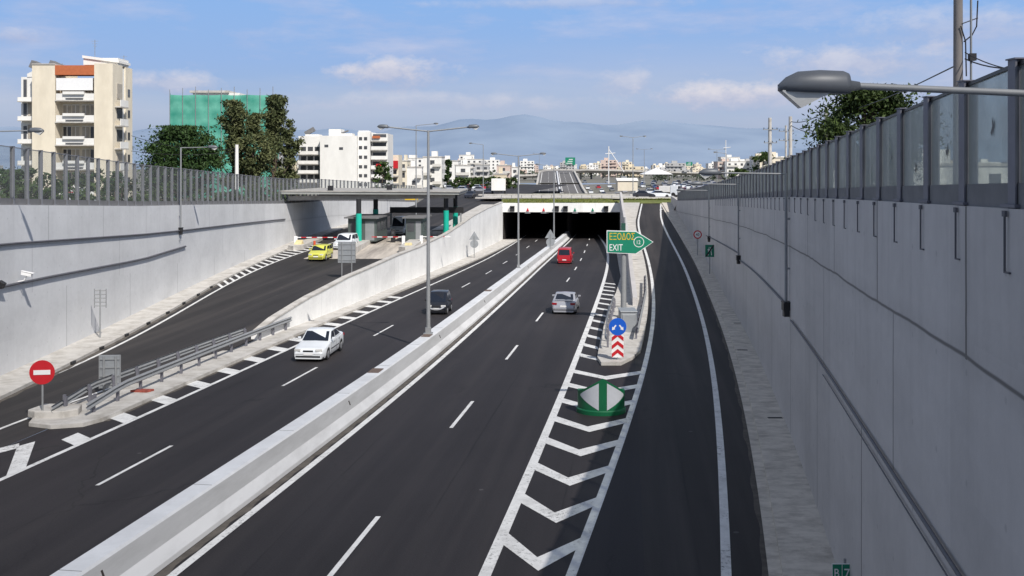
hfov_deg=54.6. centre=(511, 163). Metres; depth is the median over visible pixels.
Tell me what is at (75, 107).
window
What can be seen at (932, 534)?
conduit
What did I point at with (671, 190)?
box truck
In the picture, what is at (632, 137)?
street lamp
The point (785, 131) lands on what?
utility pole
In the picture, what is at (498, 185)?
box truck
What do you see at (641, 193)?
parked car
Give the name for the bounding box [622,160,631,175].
apartment block
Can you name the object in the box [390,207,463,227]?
height frame
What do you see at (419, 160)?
apartment block
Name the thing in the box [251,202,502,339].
divider wall
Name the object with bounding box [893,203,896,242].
drain rod
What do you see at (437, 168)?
apartment block
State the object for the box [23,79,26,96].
window
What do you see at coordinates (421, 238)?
barrier arm
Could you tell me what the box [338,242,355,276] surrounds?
road sign
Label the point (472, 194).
parked car
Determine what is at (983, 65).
wire
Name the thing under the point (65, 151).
window
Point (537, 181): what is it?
cutting wall
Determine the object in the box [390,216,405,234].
white minivan
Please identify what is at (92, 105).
window
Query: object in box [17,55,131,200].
apartment block
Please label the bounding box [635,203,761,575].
exit ramp road
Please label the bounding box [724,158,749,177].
apartment block
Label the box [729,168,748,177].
tree
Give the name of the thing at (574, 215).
tunnel portal
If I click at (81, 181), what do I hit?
shrub
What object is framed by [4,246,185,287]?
conduit
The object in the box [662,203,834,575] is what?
walkway
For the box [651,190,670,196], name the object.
parked car
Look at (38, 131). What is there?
wall lamp
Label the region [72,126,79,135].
window
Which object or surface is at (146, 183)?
shrub
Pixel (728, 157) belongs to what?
apartment block
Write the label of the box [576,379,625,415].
gore marker
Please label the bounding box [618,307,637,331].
utility cabinet
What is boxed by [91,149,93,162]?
window
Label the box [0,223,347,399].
walkway
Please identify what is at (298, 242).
crash nose
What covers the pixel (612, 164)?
apartment block
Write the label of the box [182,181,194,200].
shrub
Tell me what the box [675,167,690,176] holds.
apartment block
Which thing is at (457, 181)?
tree
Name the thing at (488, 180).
tree
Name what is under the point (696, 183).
wall lamp
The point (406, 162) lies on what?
apartment block
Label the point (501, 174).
apartment block
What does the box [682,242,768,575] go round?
gutter grit
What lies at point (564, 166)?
apartment block
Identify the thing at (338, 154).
apartment block
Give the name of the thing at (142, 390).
debris
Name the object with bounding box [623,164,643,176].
apartment block
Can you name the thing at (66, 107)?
window
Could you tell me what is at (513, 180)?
tree
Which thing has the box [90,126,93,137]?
window
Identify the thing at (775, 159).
apartment block
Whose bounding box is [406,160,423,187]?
apartment block
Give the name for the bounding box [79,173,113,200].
shrub
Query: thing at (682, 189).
wall lamp
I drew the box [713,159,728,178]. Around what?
apartment block
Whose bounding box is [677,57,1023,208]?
noise screen
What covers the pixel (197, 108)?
building under repair
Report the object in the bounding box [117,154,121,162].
window
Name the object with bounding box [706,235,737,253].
conduit
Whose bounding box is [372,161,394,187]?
tree
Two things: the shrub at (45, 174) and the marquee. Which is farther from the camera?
the marquee
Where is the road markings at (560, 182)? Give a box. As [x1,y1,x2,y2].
[539,172,577,192]
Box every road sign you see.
[29,360,54,410]
[94,289,106,337]
[99,355,120,391]
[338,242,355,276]
[469,232,478,257]
[545,229,554,246]
[565,157,574,171]
[609,318,625,359]
[621,217,625,230]
[686,162,691,174]
[693,230,701,254]
[705,245,713,273]
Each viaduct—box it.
[470,174,537,178]
[540,169,698,178]
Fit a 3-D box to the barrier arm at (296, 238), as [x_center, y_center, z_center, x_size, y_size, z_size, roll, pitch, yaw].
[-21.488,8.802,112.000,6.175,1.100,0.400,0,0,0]
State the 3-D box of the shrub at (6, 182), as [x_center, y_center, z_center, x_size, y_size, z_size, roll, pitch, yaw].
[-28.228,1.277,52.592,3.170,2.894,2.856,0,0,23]
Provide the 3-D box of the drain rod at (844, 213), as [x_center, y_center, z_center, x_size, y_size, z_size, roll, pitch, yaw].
[7.365,1.135,21.962,0.030,0.629,0.135,0,0,0]
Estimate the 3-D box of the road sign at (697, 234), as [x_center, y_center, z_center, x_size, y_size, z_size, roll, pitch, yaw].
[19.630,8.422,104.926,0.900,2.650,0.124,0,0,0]
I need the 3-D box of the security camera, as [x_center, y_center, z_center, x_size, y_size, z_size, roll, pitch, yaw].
[-23.653,5.507,48.250,0.809,0.577,0.200,0,0,0]
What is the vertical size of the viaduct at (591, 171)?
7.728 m
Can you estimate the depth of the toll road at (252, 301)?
65.89 m
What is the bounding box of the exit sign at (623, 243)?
[607,230,652,316]
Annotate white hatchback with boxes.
[333,233,358,248]
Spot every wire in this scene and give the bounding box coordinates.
[133,136,234,149]
[133,151,234,154]
[829,66,952,110]
[967,53,1003,67]
[967,59,1000,68]
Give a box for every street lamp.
[377,124,478,333]
[415,123,437,214]
[469,143,483,196]
[491,152,545,267]
[535,164,572,241]
[620,135,645,195]
[636,148,651,188]
[714,151,726,179]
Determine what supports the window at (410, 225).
in the toll booth at (416, 226)
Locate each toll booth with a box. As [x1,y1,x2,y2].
[344,214,390,241]
[402,215,431,240]
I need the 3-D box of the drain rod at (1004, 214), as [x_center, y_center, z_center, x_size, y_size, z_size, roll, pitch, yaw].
[4.965,0.793,9.963,0.030,0.629,0.135,0,0,0]
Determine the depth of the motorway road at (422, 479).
33.39 m
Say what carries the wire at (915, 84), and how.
attached to the utility pole at (958, 33)
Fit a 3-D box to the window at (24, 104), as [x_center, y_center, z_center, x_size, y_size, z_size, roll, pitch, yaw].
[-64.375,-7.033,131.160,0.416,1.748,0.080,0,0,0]
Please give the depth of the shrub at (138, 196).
81.70 m
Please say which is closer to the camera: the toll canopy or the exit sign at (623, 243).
the exit sign at (623, 243)
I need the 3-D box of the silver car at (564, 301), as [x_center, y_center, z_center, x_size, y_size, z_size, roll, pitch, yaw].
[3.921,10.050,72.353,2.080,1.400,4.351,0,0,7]
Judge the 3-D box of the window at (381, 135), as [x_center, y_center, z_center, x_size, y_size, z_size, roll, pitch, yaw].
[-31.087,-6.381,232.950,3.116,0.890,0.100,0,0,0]
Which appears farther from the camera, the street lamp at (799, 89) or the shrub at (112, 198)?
the shrub at (112, 198)
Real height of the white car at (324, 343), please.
1.420 m
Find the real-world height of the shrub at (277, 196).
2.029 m
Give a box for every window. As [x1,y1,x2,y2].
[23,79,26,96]
[23,103,26,115]
[23,126,26,138]
[63,104,70,112]
[63,126,70,135]
[63,149,70,160]
[72,104,78,112]
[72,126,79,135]
[72,149,78,160]
[82,104,88,114]
[82,126,89,137]
[82,149,88,162]
[90,104,93,114]
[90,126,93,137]
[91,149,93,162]
[117,83,121,98]
[117,108,121,118]
[117,130,121,140]
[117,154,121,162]
[350,222,355,231]
[373,134,385,136]
[373,143,385,145]
[373,152,385,155]
[407,222,413,231]
[991,174,1000,182]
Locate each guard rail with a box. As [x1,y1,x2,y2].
[51,327,246,411]
[86,317,291,411]
[499,194,614,198]
[604,296,615,347]
[635,275,646,338]
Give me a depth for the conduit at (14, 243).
61.38 m
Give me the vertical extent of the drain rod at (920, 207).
0.629 m
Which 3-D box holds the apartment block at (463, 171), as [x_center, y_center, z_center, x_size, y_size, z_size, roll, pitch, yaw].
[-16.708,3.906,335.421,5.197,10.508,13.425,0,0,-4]
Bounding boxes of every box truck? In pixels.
[491,178,505,193]
[659,185,680,196]
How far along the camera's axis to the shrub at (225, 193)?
106.03 m
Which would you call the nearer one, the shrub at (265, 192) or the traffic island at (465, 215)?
the shrub at (265, 192)
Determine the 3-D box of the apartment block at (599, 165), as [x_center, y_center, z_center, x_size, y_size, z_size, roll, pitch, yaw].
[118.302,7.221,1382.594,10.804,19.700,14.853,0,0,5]
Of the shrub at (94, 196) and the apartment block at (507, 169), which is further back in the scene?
the apartment block at (507, 169)
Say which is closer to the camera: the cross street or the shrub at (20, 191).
the shrub at (20, 191)
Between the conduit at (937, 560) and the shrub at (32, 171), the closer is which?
the conduit at (937, 560)
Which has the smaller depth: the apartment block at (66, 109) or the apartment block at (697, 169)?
the apartment block at (66, 109)
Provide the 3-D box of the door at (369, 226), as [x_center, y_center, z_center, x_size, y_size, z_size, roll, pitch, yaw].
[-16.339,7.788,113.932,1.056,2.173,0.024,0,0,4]
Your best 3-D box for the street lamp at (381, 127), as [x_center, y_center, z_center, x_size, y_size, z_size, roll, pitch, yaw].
[-4.657,3.660,55.200,5.681,11.644,0.500,0,0,0]
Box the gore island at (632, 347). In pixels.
[597,203,647,364]
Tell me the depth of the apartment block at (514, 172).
449.99 m
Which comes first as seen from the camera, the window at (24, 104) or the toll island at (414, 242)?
the toll island at (414, 242)
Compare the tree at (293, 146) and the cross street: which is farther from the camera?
the cross street
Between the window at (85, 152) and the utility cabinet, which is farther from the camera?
the window at (85, 152)
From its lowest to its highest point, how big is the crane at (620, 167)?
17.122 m
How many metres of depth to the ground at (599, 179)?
488.46 m
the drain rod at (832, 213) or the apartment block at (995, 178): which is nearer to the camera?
the drain rod at (832, 213)
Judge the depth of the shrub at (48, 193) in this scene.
64.85 m
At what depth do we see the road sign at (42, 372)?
38.49 m
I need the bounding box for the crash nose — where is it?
[294,240,303,244]
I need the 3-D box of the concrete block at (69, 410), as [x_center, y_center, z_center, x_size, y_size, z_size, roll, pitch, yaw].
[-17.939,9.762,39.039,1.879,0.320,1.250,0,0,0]
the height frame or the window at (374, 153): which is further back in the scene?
the window at (374, 153)
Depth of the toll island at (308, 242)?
109.91 m
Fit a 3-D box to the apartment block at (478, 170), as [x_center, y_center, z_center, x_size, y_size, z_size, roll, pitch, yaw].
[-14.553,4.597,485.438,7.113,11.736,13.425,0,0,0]
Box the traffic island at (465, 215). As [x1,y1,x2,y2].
[432,204,492,229]
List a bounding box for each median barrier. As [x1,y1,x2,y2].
[50,231,571,575]
[556,171,560,192]
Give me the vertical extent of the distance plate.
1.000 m
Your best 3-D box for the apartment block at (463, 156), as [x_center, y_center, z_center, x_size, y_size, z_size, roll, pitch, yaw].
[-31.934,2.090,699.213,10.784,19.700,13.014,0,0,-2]
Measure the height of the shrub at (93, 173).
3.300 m
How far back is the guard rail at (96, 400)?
46.88 m
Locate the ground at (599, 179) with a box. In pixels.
[0,169,816,209]
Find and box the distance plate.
[832,558,849,575]
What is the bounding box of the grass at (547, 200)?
[503,198,670,202]
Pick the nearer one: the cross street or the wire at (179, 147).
the wire at (179, 147)
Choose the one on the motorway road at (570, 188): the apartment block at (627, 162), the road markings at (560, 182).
the road markings at (560, 182)
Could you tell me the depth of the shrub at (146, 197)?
87.13 m
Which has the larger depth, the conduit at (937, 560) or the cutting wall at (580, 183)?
the cutting wall at (580, 183)
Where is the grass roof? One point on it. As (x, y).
(640, 201)
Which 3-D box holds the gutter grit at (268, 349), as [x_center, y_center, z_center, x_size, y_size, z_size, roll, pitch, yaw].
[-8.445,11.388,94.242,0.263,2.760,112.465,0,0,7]
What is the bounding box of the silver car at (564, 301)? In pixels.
[552,291,580,312]
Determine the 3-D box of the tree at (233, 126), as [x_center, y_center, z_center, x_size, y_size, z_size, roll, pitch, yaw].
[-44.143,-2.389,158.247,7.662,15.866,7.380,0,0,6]
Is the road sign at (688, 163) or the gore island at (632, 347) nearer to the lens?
the gore island at (632, 347)
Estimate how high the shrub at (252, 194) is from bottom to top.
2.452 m
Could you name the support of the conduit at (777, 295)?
attached to the retaining wall at (918, 352)
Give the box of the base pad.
[367,368,383,372]
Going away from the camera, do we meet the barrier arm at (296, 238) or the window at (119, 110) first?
the barrier arm at (296, 238)
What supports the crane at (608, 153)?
on the ground at (599, 179)
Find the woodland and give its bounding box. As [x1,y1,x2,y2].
[294,166,743,180]
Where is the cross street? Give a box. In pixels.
[482,196,663,196]
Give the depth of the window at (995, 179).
126.57 m
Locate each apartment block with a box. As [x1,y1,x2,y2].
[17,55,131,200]
[297,127,392,188]
[393,155,401,187]
[402,155,410,187]
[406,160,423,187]
[408,155,422,165]
[423,151,444,186]
[445,156,459,182]
[455,159,470,184]
[459,152,473,164]
[461,156,484,174]
[475,161,489,179]
[485,158,499,174]
[493,167,506,177]
[496,161,511,177]
[512,163,519,183]
[520,159,533,173]
[560,161,573,168]
[587,163,597,168]
[593,161,600,174]
[601,158,616,176]
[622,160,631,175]
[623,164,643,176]
[665,161,685,170]
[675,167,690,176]
[692,166,704,171]
[706,162,712,168]
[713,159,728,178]
[718,155,739,160]
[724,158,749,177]
[749,153,777,171]
[752,152,784,168]
[896,162,1002,184]
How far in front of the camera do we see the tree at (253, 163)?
155.04 m
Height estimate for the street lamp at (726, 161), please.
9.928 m
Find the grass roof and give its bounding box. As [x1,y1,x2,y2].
[502,199,670,203]
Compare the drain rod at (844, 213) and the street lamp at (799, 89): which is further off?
the drain rod at (844, 213)
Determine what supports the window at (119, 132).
in the apartment block at (66, 109)
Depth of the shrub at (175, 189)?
86.21 m
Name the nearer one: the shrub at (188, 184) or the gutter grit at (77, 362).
the gutter grit at (77, 362)
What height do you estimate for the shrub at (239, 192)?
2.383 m
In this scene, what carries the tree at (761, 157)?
on the ground at (599, 179)
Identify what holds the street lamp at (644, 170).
on the ground at (599, 179)
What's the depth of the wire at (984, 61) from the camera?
23.62 m
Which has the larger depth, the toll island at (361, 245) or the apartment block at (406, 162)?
the apartment block at (406, 162)
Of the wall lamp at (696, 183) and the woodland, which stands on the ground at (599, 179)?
the woodland
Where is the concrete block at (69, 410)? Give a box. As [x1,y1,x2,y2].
[28,404,81,417]
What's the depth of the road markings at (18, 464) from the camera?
34.25 m
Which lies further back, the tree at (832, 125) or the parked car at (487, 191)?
the parked car at (487, 191)
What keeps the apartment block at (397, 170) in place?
on the ground at (599, 179)
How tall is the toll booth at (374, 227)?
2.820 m
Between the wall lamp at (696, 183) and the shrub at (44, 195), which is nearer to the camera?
the wall lamp at (696, 183)
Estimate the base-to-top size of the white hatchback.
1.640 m
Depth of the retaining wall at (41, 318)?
61.60 m
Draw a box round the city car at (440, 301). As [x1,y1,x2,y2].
[425,290,451,313]
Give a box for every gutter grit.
[0,279,229,402]
[105,248,502,420]
[155,250,557,575]
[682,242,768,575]
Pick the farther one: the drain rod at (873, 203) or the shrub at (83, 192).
the shrub at (83, 192)
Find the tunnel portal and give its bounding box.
[503,203,619,238]
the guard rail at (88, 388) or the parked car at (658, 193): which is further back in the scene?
the parked car at (658, 193)
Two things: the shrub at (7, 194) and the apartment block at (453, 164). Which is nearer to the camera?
the shrub at (7, 194)
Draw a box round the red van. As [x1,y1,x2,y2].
[557,247,573,263]
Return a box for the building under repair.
[169,87,279,197]
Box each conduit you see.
[0,219,285,245]
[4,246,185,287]
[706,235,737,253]
[739,260,782,300]
[790,319,961,575]
[822,374,947,575]
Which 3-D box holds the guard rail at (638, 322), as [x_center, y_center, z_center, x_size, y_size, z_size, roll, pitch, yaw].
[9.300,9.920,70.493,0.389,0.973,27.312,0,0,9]
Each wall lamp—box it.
[0,127,43,134]
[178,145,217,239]
[676,188,710,241]
[690,181,740,263]
[699,168,789,316]
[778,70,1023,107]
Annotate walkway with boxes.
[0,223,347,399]
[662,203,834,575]
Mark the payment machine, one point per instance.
(392, 235)
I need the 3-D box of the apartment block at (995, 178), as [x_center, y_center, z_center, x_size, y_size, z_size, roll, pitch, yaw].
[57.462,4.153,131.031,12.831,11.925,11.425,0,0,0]
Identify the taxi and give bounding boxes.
[308,244,332,260]
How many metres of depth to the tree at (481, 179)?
277.11 m
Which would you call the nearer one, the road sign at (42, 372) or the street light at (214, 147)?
the road sign at (42, 372)
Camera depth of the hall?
259.50 m
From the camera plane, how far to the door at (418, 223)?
114.93 m
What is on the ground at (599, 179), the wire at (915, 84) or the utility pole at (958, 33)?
the utility pole at (958, 33)
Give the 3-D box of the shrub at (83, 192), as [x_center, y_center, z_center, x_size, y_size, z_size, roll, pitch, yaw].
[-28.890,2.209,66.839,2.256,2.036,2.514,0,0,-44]
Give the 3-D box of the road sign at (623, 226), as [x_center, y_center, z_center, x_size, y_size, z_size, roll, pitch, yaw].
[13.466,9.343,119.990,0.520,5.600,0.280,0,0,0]
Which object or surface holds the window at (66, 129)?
in the apartment block at (66, 109)
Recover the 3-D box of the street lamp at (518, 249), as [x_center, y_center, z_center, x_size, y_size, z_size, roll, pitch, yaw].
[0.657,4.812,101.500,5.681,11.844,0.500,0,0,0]
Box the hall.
[615,178,637,190]
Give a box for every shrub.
[0,167,21,184]
[0,170,23,197]
[0,171,15,196]
[0,174,21,198]
[1,182,37,198]
[15,167,44,198]
[32,184,50,198]
[34,172,61,196]
[44,186,68,199]
[50,171,74,199]
[58,172,91,197]
[68,182,105,199]
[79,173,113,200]
[90,168,110,200]
[101,173,140,200]
[105,171,123,200]
[123,188,140,200]
[139,189,162,200]
[140,176,167,196]
[146,186,175,200]
[166,173,186,198]
[167,184,194,200]
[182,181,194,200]
[193,189,214,200]
[199,187,221,200]
[221,191,239,200]
[225,189,248,200]
[240,188,261,200]
[257,186,273,200]
[268,191,285,200]
[280,186,293,198]
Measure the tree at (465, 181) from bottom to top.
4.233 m
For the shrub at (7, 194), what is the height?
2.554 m
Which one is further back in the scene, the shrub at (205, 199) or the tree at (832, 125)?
the shrub at (205, 199)
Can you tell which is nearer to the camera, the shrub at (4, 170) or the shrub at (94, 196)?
the shrub at (4, 170)
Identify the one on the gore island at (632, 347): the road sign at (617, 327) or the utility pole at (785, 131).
the road sign at (617, 327)
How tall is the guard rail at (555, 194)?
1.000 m
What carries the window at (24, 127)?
in the apartment block at (66, 109)
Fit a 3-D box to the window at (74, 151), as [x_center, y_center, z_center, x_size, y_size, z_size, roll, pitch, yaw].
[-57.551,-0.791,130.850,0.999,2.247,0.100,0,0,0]
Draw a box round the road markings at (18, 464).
[0,204,731,575]
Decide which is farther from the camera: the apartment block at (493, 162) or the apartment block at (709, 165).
the apartment block at (709, 165)
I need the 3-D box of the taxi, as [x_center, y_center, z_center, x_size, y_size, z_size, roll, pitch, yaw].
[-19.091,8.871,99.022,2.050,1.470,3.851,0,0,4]
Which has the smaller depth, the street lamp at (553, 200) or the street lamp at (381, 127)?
the street lamp at (381, 127)
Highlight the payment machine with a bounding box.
[391,229,394,241]
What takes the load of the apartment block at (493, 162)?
on the ground at (599, 179)
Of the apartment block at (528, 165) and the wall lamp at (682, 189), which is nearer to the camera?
the wall lamp at (682, 189)
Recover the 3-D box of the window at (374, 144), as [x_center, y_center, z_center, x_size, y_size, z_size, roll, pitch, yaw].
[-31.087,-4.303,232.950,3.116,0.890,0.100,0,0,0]
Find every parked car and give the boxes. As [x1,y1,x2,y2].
[464,191,476,197]
[471,187,484,190]
[484,188,493,193]
[633,190,654,196]
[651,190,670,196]
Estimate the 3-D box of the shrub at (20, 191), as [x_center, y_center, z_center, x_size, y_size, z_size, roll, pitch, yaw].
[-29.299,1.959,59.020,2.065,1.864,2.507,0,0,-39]
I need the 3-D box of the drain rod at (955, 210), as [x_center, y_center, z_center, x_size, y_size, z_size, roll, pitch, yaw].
[5.365,0.849,11.963,0.030,0.629,0.135,0,0,0]
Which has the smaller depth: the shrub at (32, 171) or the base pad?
the base pad
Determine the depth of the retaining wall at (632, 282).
90.34 m
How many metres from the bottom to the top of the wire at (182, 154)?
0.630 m
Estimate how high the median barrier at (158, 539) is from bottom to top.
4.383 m
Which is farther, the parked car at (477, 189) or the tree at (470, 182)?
the tree at (470, 182)
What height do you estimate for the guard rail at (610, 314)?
1.020 m
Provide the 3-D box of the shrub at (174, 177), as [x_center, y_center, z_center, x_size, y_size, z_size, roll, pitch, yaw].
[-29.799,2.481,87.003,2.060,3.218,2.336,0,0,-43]
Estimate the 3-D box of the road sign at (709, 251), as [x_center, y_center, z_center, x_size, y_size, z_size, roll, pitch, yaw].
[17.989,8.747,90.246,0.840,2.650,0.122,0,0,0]
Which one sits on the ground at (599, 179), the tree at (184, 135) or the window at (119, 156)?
the tree at (184, 135)
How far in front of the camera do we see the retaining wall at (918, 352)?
16.16 m
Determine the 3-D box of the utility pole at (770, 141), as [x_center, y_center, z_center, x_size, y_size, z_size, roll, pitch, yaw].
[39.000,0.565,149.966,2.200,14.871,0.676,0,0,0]
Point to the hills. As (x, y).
(557, 142)
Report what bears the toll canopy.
on the toll paving
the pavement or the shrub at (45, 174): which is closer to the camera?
the shrub at (45, 174)
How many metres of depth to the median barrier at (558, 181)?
483.70 m
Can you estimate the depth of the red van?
119.38 m
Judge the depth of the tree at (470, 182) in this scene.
269.43 m
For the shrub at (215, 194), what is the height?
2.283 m
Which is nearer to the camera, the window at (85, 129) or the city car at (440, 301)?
the city car at (440, 301)
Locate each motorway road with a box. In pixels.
[0,220,644,575]
[537,172,583,192]
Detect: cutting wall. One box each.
[534,171,539,192]
[574,171,586,192]
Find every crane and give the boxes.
[605,146,613,183]
[609,150,626,177]
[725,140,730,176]
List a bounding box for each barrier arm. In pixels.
[294,236,336,242]
[420,235,449,243]
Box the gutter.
[660,203,781,575]
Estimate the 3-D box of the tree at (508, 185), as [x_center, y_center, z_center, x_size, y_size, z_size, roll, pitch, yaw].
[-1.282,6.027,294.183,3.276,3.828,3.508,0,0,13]
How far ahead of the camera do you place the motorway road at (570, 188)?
482.48 m
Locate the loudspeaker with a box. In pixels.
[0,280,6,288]
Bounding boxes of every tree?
[132,124,230,200]
[214,99,250,189]
[228,112,277,197]
[260,94,297,196]
[278,118,305,195]
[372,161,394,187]
[442,159,451,184]
[451,176,463,187]
[461,177,469,185]
[465,177,476,187]
[472,177,482,184]
[479,176,486,182]
[485,177,491,187]
[506,177,511,188]
[509,177,517,187]
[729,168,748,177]
[749,151,774,171]
[783,82,930,186]
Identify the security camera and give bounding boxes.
[18,270,33,281]
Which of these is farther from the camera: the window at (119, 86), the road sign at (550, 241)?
the road sign at (550, 241)
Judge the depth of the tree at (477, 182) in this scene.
273.55 m
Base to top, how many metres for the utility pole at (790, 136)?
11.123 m
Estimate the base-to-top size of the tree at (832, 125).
8.335 m
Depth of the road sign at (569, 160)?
559.95 m
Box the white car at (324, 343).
[294,327,343,359]
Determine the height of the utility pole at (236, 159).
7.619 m
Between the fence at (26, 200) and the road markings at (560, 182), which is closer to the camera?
the fence at (26, 200)
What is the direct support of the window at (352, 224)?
in the toll booth at (374, 227)
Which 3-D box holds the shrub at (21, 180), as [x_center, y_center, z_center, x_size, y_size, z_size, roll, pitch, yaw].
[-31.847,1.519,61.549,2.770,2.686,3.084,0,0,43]
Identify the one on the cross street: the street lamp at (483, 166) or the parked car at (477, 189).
the street lamp at (483, 166)
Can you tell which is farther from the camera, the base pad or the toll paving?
the toll paving
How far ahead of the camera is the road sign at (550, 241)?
138.07 m
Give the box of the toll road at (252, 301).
[0,184,567,447]
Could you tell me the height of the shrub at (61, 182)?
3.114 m
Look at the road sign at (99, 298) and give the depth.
57.09 m
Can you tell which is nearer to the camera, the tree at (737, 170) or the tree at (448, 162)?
the tree at (737, 170)
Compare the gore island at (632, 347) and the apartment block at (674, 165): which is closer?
the gore island at (632, 347)
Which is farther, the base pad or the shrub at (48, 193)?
the shrub at (48, 193)
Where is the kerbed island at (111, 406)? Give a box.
[29,239,516,428]
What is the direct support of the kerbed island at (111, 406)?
on the toll road at (252, 301)
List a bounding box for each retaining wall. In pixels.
[0,201,414,375]
[620,192,637,305]
[671,196,1023,575]
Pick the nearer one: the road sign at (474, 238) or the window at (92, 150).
the road sign at (474, 238)
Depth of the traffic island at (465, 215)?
154.58 m
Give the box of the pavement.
[475,194,676,198]
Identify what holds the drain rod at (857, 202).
attached to the retaining wall at (918, 352)
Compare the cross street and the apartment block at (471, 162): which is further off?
the apartment block at (471, 162)
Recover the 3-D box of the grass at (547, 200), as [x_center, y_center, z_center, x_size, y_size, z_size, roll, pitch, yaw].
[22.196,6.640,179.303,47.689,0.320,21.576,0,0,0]
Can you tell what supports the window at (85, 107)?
in the apartment block at (66, 109)
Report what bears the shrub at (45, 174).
on the ground at (599, 179)
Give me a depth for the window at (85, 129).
130.87 m
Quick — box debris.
[130,389,153,392]
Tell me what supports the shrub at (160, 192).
on the ground at (599, 179)
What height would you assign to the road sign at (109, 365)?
1.600 m
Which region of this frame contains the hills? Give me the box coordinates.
[0,114,1000,168]
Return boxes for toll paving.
[304,230,442,258]
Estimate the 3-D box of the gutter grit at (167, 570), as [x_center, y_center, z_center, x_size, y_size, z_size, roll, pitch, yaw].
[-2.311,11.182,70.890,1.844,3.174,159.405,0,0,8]
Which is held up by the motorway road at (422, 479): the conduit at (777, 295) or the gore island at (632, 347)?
the gore island at (632, 347)
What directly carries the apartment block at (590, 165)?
on the ground at (599, 179)
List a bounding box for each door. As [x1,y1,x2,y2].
[365,222,373,239]
[416,221,420,238]
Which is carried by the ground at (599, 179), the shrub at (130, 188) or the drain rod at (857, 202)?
the shrub at (130, 188)
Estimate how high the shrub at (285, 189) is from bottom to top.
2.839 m
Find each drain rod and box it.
[832,200,834,225]
[843,200,845,228]
[856,201,858,231]
[872,202,875,236]
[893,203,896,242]
[919,205,923,249]
[953,207,959,259]
[1002,211,1010,273]
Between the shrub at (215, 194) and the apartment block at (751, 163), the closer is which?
the shrub at (215, 194)
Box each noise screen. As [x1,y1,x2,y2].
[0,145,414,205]
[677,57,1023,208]
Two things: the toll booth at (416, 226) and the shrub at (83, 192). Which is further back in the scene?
the toll booth at (416, 226)
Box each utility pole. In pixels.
[235,145,238,188]
[763,118,777,164]
[779,125,793,156]
[788,116,791,156]
[953,0,977,128]
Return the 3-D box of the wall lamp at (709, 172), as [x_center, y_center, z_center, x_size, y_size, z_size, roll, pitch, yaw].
[8.448,2.873,36.000,3.335,5.373,0.420,0,0,0]
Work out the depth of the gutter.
33.16 m
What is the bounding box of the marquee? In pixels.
[641,168,672,183]
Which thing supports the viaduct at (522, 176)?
on the ground at (599, 179)
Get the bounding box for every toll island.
[288,238,324,250]
[356,240,371,252]
[399,238,426,251]
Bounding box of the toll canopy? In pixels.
[280,185,467,240]
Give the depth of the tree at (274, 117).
159.36 m

